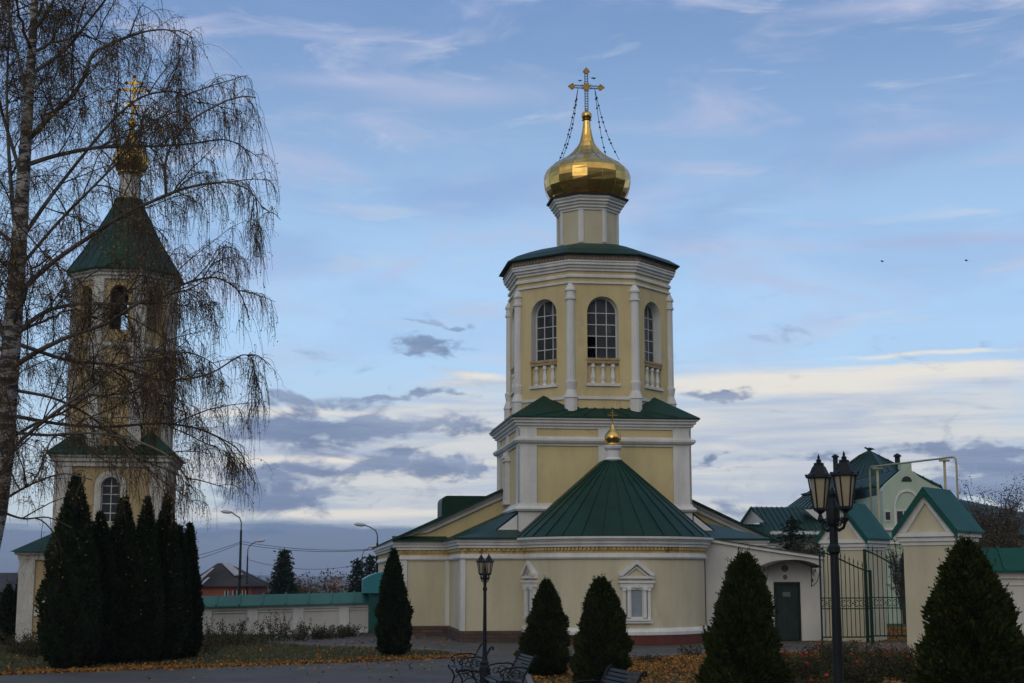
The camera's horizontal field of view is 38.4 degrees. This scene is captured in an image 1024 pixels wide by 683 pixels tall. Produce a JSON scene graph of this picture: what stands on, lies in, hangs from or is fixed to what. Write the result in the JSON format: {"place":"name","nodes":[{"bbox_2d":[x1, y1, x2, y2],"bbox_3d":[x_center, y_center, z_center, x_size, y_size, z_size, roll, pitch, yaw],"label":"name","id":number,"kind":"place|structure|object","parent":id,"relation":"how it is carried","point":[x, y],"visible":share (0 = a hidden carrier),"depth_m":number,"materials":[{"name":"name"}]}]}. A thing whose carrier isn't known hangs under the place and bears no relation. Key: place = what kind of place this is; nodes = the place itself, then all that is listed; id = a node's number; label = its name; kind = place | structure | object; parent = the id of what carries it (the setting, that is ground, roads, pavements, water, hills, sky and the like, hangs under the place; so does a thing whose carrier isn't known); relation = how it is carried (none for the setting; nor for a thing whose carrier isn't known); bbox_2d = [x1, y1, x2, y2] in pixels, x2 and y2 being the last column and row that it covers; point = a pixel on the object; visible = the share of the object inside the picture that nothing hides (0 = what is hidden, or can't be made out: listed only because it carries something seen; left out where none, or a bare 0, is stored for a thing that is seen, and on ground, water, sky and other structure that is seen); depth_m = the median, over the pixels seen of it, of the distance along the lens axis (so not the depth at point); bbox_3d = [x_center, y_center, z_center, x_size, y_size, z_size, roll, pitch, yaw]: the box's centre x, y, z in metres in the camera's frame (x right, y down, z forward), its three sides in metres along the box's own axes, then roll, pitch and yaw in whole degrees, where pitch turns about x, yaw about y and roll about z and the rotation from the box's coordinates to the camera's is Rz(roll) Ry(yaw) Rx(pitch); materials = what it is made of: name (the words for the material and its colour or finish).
{"place":"outdoors","nodes":[
{"label":"outdoors","id":0,"kind":"place"},
{"bbox_2d":[200,573,360,582],"bbox_3d":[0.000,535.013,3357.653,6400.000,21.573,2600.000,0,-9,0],"label":"hills","id":1,"kind":"structure","parent":0,"point":[344,579],"depth_m":3818.55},
{"bbox_2d":[0,634,906,682],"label":"paved path","id":2,"kind":"structure","parent":0,"point":[439,671],"depth_m":35.35,"materials":[{"name":"grey asphalt"}]},
{"bbox_2d":[447,643,493,682],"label":"park bench","id":3,"kind":"object","parent":2,"relation":"on","point":[462,668],"visible":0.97,"depth_m":30.32,"materials":[{"name":"black metal"}]},
{"bbox_2d":[476,554,493,682],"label":"street lamp","id":4,"kind":"object","parent":2,"relation":"on","point":[484,570],"visible":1,"depth_m":29.38,"materials":[{"name":"metal"}]},
{"bbox_2d":[482,651,537,682],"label":"park bench","id":5,"kind":"object","parent":2,"relation":"on","point":[496,679],"visible":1,"depth_m":27.20,"materials":[{"name":"grey wood"}]},
{"bbox_2d":[571,665,646,682],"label":"park bench","id":6,"kind":"object","parent":2,"relation":"on","point":[607,673],"visible":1,"depth_m":20.58,"materials":[{"name":"grey wood"}]},
{"bbox_2d":[805,451,858,682],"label":"street lamp","id":7,"kind":"object","parent":2,"relation":"on","point":[844,473],"visible":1,"depth_m":11.13,"materials":[{"name":"metal"}]},
{"bbox_2d":[819,547,873,643],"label":"iron gate","id":8,"kind":"structure","parent":2,"relation":"on","point":[870,607],"depth_m":48.93,"materials":[{"name":"metal"}]},
{"bbox_2d":[863,545,906,642],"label":"iron gate","id":9,"kind":"structure","parent":2,"relation":"on","point":[874,597],"depth_m":49.90,"materials":[{"name":"metal"}]},
{"bbox_2d":[0,583,915,682],"bbox_3d":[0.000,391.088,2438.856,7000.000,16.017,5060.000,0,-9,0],"label":"ground","id":10,"kind":"structure","parent":0,"point":[215,658],"depth_m":42.29,"materials":[{"name":"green plant"}]},
{"bbox_2d":[0,578,16,643],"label":"thuja","id":11,"kind":"object","parent":10,"relation":"on","point":[8,604],"visible":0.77,"depth_m":48.99,"materials":[{"name":"green plant"}]},
{"bbox_2d":[0,573,17,597],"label":"shed","id":12,"kind":"structure","parent":10,"relation":"on","point":[11,577],"depth_m":84.64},
{"bbox_2d":[12,579,17,599],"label":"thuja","id":13,"kind":"object","parent":10,"relation":"on","point":[16,588],"visible":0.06,"depth_m":50.23,"materials":[{"name":"green plant"}]},
{"bbox_2d":[0,626,39,654],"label":"shrub","id":14,"kind":"object","parent":10,"relation":"on","point":[9,646],"visible":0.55,"depth_m":43.01,"materials":[{"name":"green plant"}]},
{"bbox_2d":[6,632,41,656],"bbox_3d":[-13.526,8.617,41.744,1.551,0.766,1.128,3,-9,-20],"label":"shrub","id":15,"kind":"object","parent":10,"relation":"on","point":[34,648],"visible":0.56,"depth_m":41.52,"materials":[{"name":"green plant"}]},
{"bbox_2d":[32,469,104,668],"bbox_3d":[-11.047,5.712,36.990,1.794,5.093,1.761,0,-9,0],"label":"thuja","id":16,"kind":"object","parent":10,"relation":"on","point":[69,630],"visible":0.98,"depth_m":36.44,"materials":[{"name":"green plant"}]},
{"bbox_2d":[4,75,185,652],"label":"bell tower","id":17,"kind":"structure","parent":10,"relation":"on","point":[97,495],"depth_m":47.94,"materials":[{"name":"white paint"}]},
{"bbox_2d":[93,471,125,526],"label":"window","id":18,"kind":"structure","parent":17,"relation":"in","point":[101,494],"depth_m":47.48,"materials":[{"name":"grey glass"}]},
{"bbox_2d":[91,289,153,315],"bbox_3d":[-13.066,-1.304,49.357,2.400,0.913,0.560,0,-9,0],"label":"bell","id":19,"kind":"object","parent":17,"relation":"hanging from","point":[124,301],"visible":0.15,"depth_m":49.38,"materials":[{"name":"brown metal"}]},
{"bbox_2d":[168,475,173,497],"bbox_3d":[-11.428,5.366,49.310,0.120,1.800,1.100,1,-9,-8],"label":"window","id":20,"kind":"structure","parent":17,"relation":"in","point":[169,475],"depth_m":49.26,"materials":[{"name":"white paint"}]},
{"bbox_2d":[91,509,120,665],"bbox_3d":[-10.773,6.389,38.068,1.394,4.089,1.420,0,-9,0],"label":"thuja","id":21,"kind":"object","parent":10,"relation":"on","point":[107,564],"visible":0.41,"depth_m":37.91,"materials":[{"name":"green plant"}]},
{"bbox_2d":[109,492,147,664],"bbox_3d":[-10.287,6.237,38.696,1.594,4.584,1.456,0,-9,0],"label":"thuja","id":22,"kind":"object","parent":10,"relation":"on","point":[123,540],"visible":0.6,"depth_m":38.42,"materials":[{"name":"green plant"}]},
{"bbox_2d":[0,0,283,576],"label":"birch tree","id":23,"kind":"object","parent":10,"relation":"on","point":[18,284],"visible":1,"depth_m":21.55,"materials":[{"name":"brown plant"}]},
{"bbox_2d":[133,494,165,663],"bbox_3d":[-9.729,6.274,39.078,1.170,4.630,1.241,0,-9,0],"label":"thuja","id":24,"kind":"object","parent":10,"relation":"on","point":[151,618],"visible":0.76,"depth_m":38.83,"materials":[{"name":"green plant"}]},
{"bbox_2d":[154,493,187,661],"bbox_3d":[-9.361,6.368,39.942,1.332,4.713,1.288,0,-9,0],"label":"thuja","id":25,"kind":"object","parent":10,"relation":"on","point":[175,620],"visible":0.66,"depth_m":39.59,"materials":[{"name":"green plant"}]},
{"bbox_2d":[177,521,193,658],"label":"thuja","id":26,"kind":"object","parent":10,"relation":"on","point":[188,615],"visible":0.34,"depth_m":40.72,"materials":[{"name":"green plant"}]},
{"bbox_2d":[184,521,205,657],"bbox_3d":[-9.094,7.000,41.403,0.992,3.917,1.006,0,-9,0],"label":"thuja","id":27,"kind":"object","parent":10,"relation":"on","point":[198,606],"visible":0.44,"depth_m":41.25,"materials":[{"name":"green plant"}]},
{"bbox_2d":[198,634,227,653],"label":"rose bush","id":28,"kind":"object","parent":10,"relation":"on","point":[208,645],"visible":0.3,"depth_m":43.17,"materials":[{"name":"green plant"}]},
{"bbox_2d":[203,614,246,648],"bbox_3d":[-9.259,9.103,46.492,1.820,1.195,1.449,0,-9,0],"label":"rose bush","id":29,"kind":"object","parent":10,"relation":"on","point":[208,633],"visible":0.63,"depth_m":46.51,"materials":[{"name":"green plant"}]},
{"bbox_2d":[221,510,241,594],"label":"street light","id":30,"kind":"object","parent":10,"relation":"on","point":[240,557],"visible":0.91,"depth_m":75.19,"materials":[{"name":"paint"}]},
{"bbox_2d":[200,541,241,557],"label":"overhead wire","id":31,"kind":"object","parent":30,"relation":"attached to","point":[221,548],"visible":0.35,"depth_m":74.19,"materials":[{"name":"black metal"}]},
{"bbox_2d":[200,562,268,595],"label":"brick house","id":32,"kind":"structure","parent":10,"relation":"on","point":[220,579],"depth_m":91.43,"materials":[{"name":"brown brick"}]},
{"bbox_2d":[210,618,265,644],"bbox_3d":[-9.036,9.576,48.621,1.925,0.925,1.080,0,-9,0],"label":"rose bush","id":33,"kind":"object","parent":10,"relation":"on","point":[251,637],"visible":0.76,"depth_m":48.53,"materials":[{"name":"green plant"}]},
{"bbox_2d":[246,539,264,594],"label":"street light","id":34,"kind":"object","parent":10,"relation":"on","point":[261,540],"visible":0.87,"depth_m":90.91,"materials":[{"name":"paint"}]},
{"bbox_2d":[263,548,299,593],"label":"spruce","id":35,"kind":"object","parent":10,"relation":"on","point":[283,578],"visible":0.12,"depth_m":88.57,"materials":[{"name":"green plant"}]},
{"bbox_2d":[256,609,308,643],"bbox_3d":[-7.872,9.632,49.682,1.319,1.162,1.616,-6,-11,35],"label":"rose bush","id":36,"kind":"object","parent":10,"relation":"on","point":[280,635],"visible":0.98,"depth_m":49.56,"materials":[{"name":"green plant"}]},
{"bbox_2d":[201,591,368,633],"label":"perimeter wall","id":37,"kind":"structure","parent":10,"relation":"on","point":[339,609],"depth_m":57.03,"materials":[{"name":"white paint"}]},
{"bbox_2d":[275,618,318,640],"bbox_3d":[-7.477,10.087,51.531,1.488,0.875,1.266,0,-9,0],"label":"rose bush","id":38,"kind":"object","parent":10,"relation":"on","point":[305,633],"visible":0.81,"depth_m":51.40,"materials":[{"name":"green plant"}]},
{"bbox_2d":[267,578,347,592],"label":"woodland","id":39,"kind":"object","parent":10,"relation":"on","point":[337,590],"depth_m":209.36,"materials":[{"name":"plant"}]},
{"bbox_2d":[302,623,332,639],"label":"rose bush","id":40,"kind":"object","parent":10,"relation":"on","point":[319,634],"visible":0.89,"depth_m":52.47,"materials":[{"name":"green plant"}]},
{"bbox_2d":[305,575,332,592],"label":"tree","id":41,"kind":"object","parent":10,"relation":"on","point":[317,585],"visible":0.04,"depth_m":98.39,"materials":[{"name":"brown plant"}]},
{"bbox_2d":[294,566,353,593],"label":"tree","id":42,"kind":"object","parent":10,"relation":"on","point":[302,591],"visible":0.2,"depth_m":94.73,"materials":[{"name":"brown plant"}]},
{"bbox_2d":[319,621,348,637],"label":"rose bush","id":43,"kind":"object","parent":10,"relation":"on","point":[339,633],"visible":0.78,"depth_m":53.39,"materials":[{"name":"green plant"}]},
{"bbox_2d":[330,577,341,590],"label":"building","id":44,"kind":"structure","parent":10,"relation":"on","point":[335,580],"depth_m":592.14,"materials":[{"name":"glass"}]},
{"bbox_2d":[344,557,366,591],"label":"spruce","id":45,"kind":"object","parent":10,"relation":"on","point":[356,586],"visible":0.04,"depth_m":86.76,"materials":[{"name":"green plant"}]},
{"bbox_2d":[339,622,374,636],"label":"rose bush","id":46,"kind":"object","parent":10,"relation":"on","point":[349,633],"visible":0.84,"depth_m":54.44,"materials":[{"name":"green plant"}]},
{"bbox_2d":[354,523,377,572],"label":"street light","id":47,"kind":"object","parent":10,"relation":"on","point":[360,524],"visible":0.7,"depth_m":75.37,"materials":[{"name":"paint"}]},
{"bbox_2d":[242,541,368,551],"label":"overhead wire","id":48,"kind":"object","parent":47,"relation":"attached to","point":[306,549],"visible":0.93,"depth_m":75.20,"materials":[{"name":"black metal"}]},
{"bbox_2d":[361,554,375,577],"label":"spruce","id":49,"kind":"object","parent":10,"relation":"on","point":[370,563],"visible":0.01,"depth_m":92.83,"materials":[{"name":"green plant"}]},
{"bbox_2d":[361,545,375,579],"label":"street light","id":50,"kind":"object","parent":10,"relation":"on","point":[372,546],"visible":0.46,"depth_m":94.02,"materials":[{"name":"paint"}]},
{"bbox_2d":[373,545,414,655],"bbox_3d":[-3.389,7.487,42.343,1.208,3.246,1.144,0,-9,0],"label":"thuja","id":51,"kind":"object","parent":10,"relation":"on","point":[394,611],"visible":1,"depth_m":42.04,"materials":[{"name":"green plant"}]},
{"bbox_2d":[0,627,916,682],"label":"fallen leaves","id":52,"kind":"object","parent":10,"relation":"on","point":[688,666],"visible":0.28,"depth_m":37.47,"materials":[{"name":"orange plant"}]},
{"bbox_2d":[513,575,571,676],"bbox_3d":[0.713,6.591,33.987,1.380,2.424,1.382,0,-9,0],"label":"thuja","id":53,"kind":"object","parent":10,"relation":"on","point":[545,637],"visible":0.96,"depth_m":33.68,"materials":[{"name":"green plant"}]},
{"bbox_2d":[359,67,778,645],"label":"church","id":54,"kind":"structure","parent":10,"relation":"on","point":[590,434],"depth_m":53.69,"materials":[{"name":"beige paint"}]},
{"bbox_2d":[501,452,509,505],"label":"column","id":55,"kind":"structure","parent":54,"relation":"in","point":[505,459],"depth_m":55.49,"materials":[{"name":"white paint"}]},
{"bbox_2d":[510,309,513,395],"bbox_3d":[0.224,0.376,56.678,0.470,3.345,1.260,1,-9,-7],"label":"window","id":56,"kind":"structure","parent":54,"relation":"in","point":[512,370],"depth_m":57.26,"materials":[{"name":"white paint"}]},
{"bbox_2d":[520,561,537,620],"bbox_3d":[0.628,8.494,50.151,0.300,2.040,1.200,3,-9,-19],"label":"window","id":57,"kind":"structure","parent":54,"relation":"in","point":[529,586],"depth_m":50.14,"materials":[{"name":"white paint"}]},
{"bbox_2d":[529,299,557,388],"bbox_3d":[1.283,0.092,54.868,1.260,3.345,0.470,-7,-11,37],"label":"window","id":58,"kind":"structure","parent":54,"relation":"in","point":[543,315],"depth_m":55.15,"materials":[{"name":"glass"}]},
{"bbox_2d":[587,337,590,357],"bbox_3d":[2.628,0.317,59.652,1.170,2.305,0.060,1,-9,-7],"label":"window","id":59,"kind":"structure","parent":54,"relation":"in","point":[588,338],"depth_m":59.72,"materials":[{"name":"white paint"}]},
{"bbox_2d":[586,296,620,385],"bbox_3d":[3.329,0.007,54.327,1.260,3.345,0.470,1,-9,-7],"label":"window","id":60,"kind":"structure","parent":54,"relation":"in","point":[602,312],"depth_m":54.56,"materials":[{"name":"glass"}]},
{"bbox_2d":[618,560,654,622],"bbox_3d":[4.063,8.179,48.145,1.200,2.040,0.300,1,-9,-9],"label":"window","id":61,"kind":"structure","parent":54,"relation":"in","point":[638,606],"depth_m":48.05,"materials":[{"name":"white paint"}]},
{"bbox_2d":[644,302,663,390],"bbox_3d":[5.160,0.171,55.372,0.470,3.345,1.260,-7,-11,37],"label":"window","id":62,"kind":"structure","parent":54,"relation":"in","point":[652,319],"depth_m":55.81,"materials":[{"name":"white glass"}]},
{"bbox_2d":[267,636,902,682],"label":"kerb","id":63,"kind":"structure","parent":10,"relation":"on","point":[528,678],"depth_m":44.55,"materials":[{"name":"concrete"}]},
{"bbox_2d":[568,573,635,682],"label":"thuja","id":64,"kind":"object","parent":10,"relation":"on","point":[602,640],"visible":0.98,"depth_m":30.33,"materials":[{"name":"green plant"}]},
{"bbox_2d":[633,652,682,662],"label":"plant","id":65,"kind":"object","parent":10,"relation":"on","point":[646,658],"visible":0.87,"depth_m":39.19,"materials":[{"name":"green plant"}]},
{"bbox_2d":[673,641,702,655],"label":"plant","id":66,"kind":"object","parent":10,"relation":"on","point":[686,652],"visible":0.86,"depth_m":42.12,"materials":[{"name":"green plant"}]},
{"bbox_2d":[693,546,797,682],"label":"thuja","id":67,"kind":"object","parent":10,"relation":"on","point":[741,635],"visible":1,"depth_m":20.91,"materials":[{"name":"green plant"}]},
{"bbox_2d":[704,539,827,640],"bbox_3d":[9.002,9.060,53.477,5.200,3.795,5.610,1,-9,-7],"label":"annex","id":68,"kind":"object","parent":10,"relation":"on","point":[793,583],"visible":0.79,"depth_m":51.71,"materials":[{"name":"white paint"}]},
{"bbox_2d":[775,584,798,639],"bbox_3d":[9.643,9.486,51.696,0.860,1.940,0.112,1,-9,-7],"label":"door","id":69,"kind":"structure","parent":68,"relation":"in","point":[786,595],"depth_m":51.70,"materials":[{"name":"paint"}]},
{"bbox_2d":[778,515,809,551],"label":"spruce","id":70,"kind":"object","parent":10,"relation":"on","point":[794,525],"visible":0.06,"depth_m":60.39,"materials":[{"name":"green plant"}]},
{"bbox_2d":[783,650,804,670],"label":"rose bush","id":71,"kind":"object","parent":10,"relation":"on","point":[791,655],"visible":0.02,"depth_m":35.16,"materials":[{"name":"green plant"}]},
{"bbox_2d":[779,643,827,682],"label":"rose bush","id":72,"kind":"object","parent":10,"relation":"on","point":[799,667],"visible":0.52,"depth_m":30.23,"materials":[{"name":"green plant"}]},
{"bbox_2d":[789,528,824,554],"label":"tree","id":73,"kind":"object","parent":10,"relation":"on","point":[814,550],"visible":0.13,"depth_m":59.26,"materials":[{"name":"green plant"}]},
{"bbox_2d":[793,673,832,682],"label":"rose bush","id":74,"kind":"object","parent":10,"relation":"on","point":[826,675],"visible":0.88,"depth_m":26.33,"materials":[{"name":"green plant"}]},
{"bbox_2d":[780,642,858,677],"bbox_3d":[6.980,7.206,33.235,2.091,0.849,1.432,0,-9,0],"label":"rose bush","id":75,"kind":"object","parent":10,"relation":"on","point":[811,656],"visible":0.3,"depth_m":33.22,"materials":[{"name":"green plant"}]},
{"bbox_2d":[803,639,872,660],"bbox_3d":[8.813,8.224,39.361,1.905,0.755,1.266,5,-10,-31],"label":"rose bush","id":76,"kind":"object","parent":10,"relation":"on","point":[843,645],"visible":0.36,"depth_m":39.14,"materials":[{"name":"green plant"}]},
{"bbox_2d":[815,503,891,641],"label":"gate pier","id":77,"kind":"structure","parent":10,"relation":"on","point":[861,531],"depth_m":51.35,"materials":[{"name":"beige paint"}]},
{"bbox_2d":[819,652,891,682],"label":"rose bush","id":78,"kind":"object","parent":10,"relation":"on","point":[856,675],"visible":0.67,"depth_m":30.10,"materials":[{"name":"green plant"}]},
{"bbox_2d":[843,643,911,677],"bbox_3d":[8.277,7.239,33.392,1.739,0.852,1.457,0,-9,0],"label":"rose bush","id":79,"kind":"object","parent":10,"relation":"on","point":[880,655],"visible":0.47,"depth_m":33.19,"materials":[{"name":"green plant"}]},
{"bbox_2d":[740,450,1023,623],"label":"house","id":80,"kind":"structure","parent":10,"relation":"on","point":[901,486],"depth_m":71.95,"materials":[{"name":"green paint"}]},
{"bbox_2d":[885,510,890,520],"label":"window","id":81,"kind":"structure","parent":80,"relation":"in","point":[887,512],"depth_m":69.51,"materials":[{"name":"white paint"}]},
{"bbox_2d":[896,509,906,522],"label":"window","id":82,"kind":"structure","parent":80,"relation":"in","point":[899,512],"depth_m":69.52,"materials":[{"name":"white paint"}]},
{"bbox_2d":[902,476,911,480],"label":"attic window","id":83,"kind":"structure","parent":80,"relation":"in","point":[906,478],"depth_m":69.80,"materials":[{"name":"grey glass"}]},
{"bbox_2d":[854,644,919,681],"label":"rose bush","id":84,"kind":"object","parent":10,"relation":"on","point":[904,661],"visible":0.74,"depth_m":32.13,"materials":[{"name":"green plant"}]},
{"bbox_2d":[885,539,904,634],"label":"tree","id":85,"kind":"object","parent":10,"relation":"on","point":[893,556],"visible":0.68,"depth_m":55.71,"materials":[{"name":"green plant"}]},
{"bbox_2d":[869,456,958,523],"bbox_3d":[13.914,7.341,50.979,0.338,6.528,7.158,1,-9,-9],"label":"gas pipe","id":86,"kind":"object","parent":10,"relation":"on","point":[944,460],"visible":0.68,"depth_m":51.93,"materials":[{"name":"metal"}]},
{"bbox_2d":[892,487,984,654],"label":"gate pier","id":87,"kind":"structure","parent":10,"relation":"on","point":[930,523],"depth_m":42.22,"materials":[{"name":"beige paint"}]},
{"bbox_2d":[906,532,1023,682],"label":"thuja","id":88,"kind":"object","parent":10,"relation":"on","point":[973,633],"visible":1,"depth_m":15.01,"materials":[{"name":"green plant"}]},
{"bbox_2d":[956,471,1023,547],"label":"tree","id":89,"kind":"object","parent":10,"relation":"on","point":[1006,511],"visible":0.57,"depth_m":71.27,"materials":[{"name":"brown plant"}]},
{"bbox_2d":[977,508,1023,547],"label":"tree","id":90,"kind":"object","parent":10,"relation":"on","point":[1010,541],"visible":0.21,"depth_m":64.79,"materials":[{"name":"brown plant"}]},
{"bbox_2d":[979,546,1023,634],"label":"perimeter wall","id":91,"kind":"structure","parent":10,"relation":"on","point":[1009,566],"depth_m":43.46,"materials":[{"name":"white paint"}]},
{"bbox_2d":[0,0,1023,575],"label":"sky","id":92,"kind":"structure","parent":0,"point":[773,152],"materials":[{"name":"blue"}]}
]}

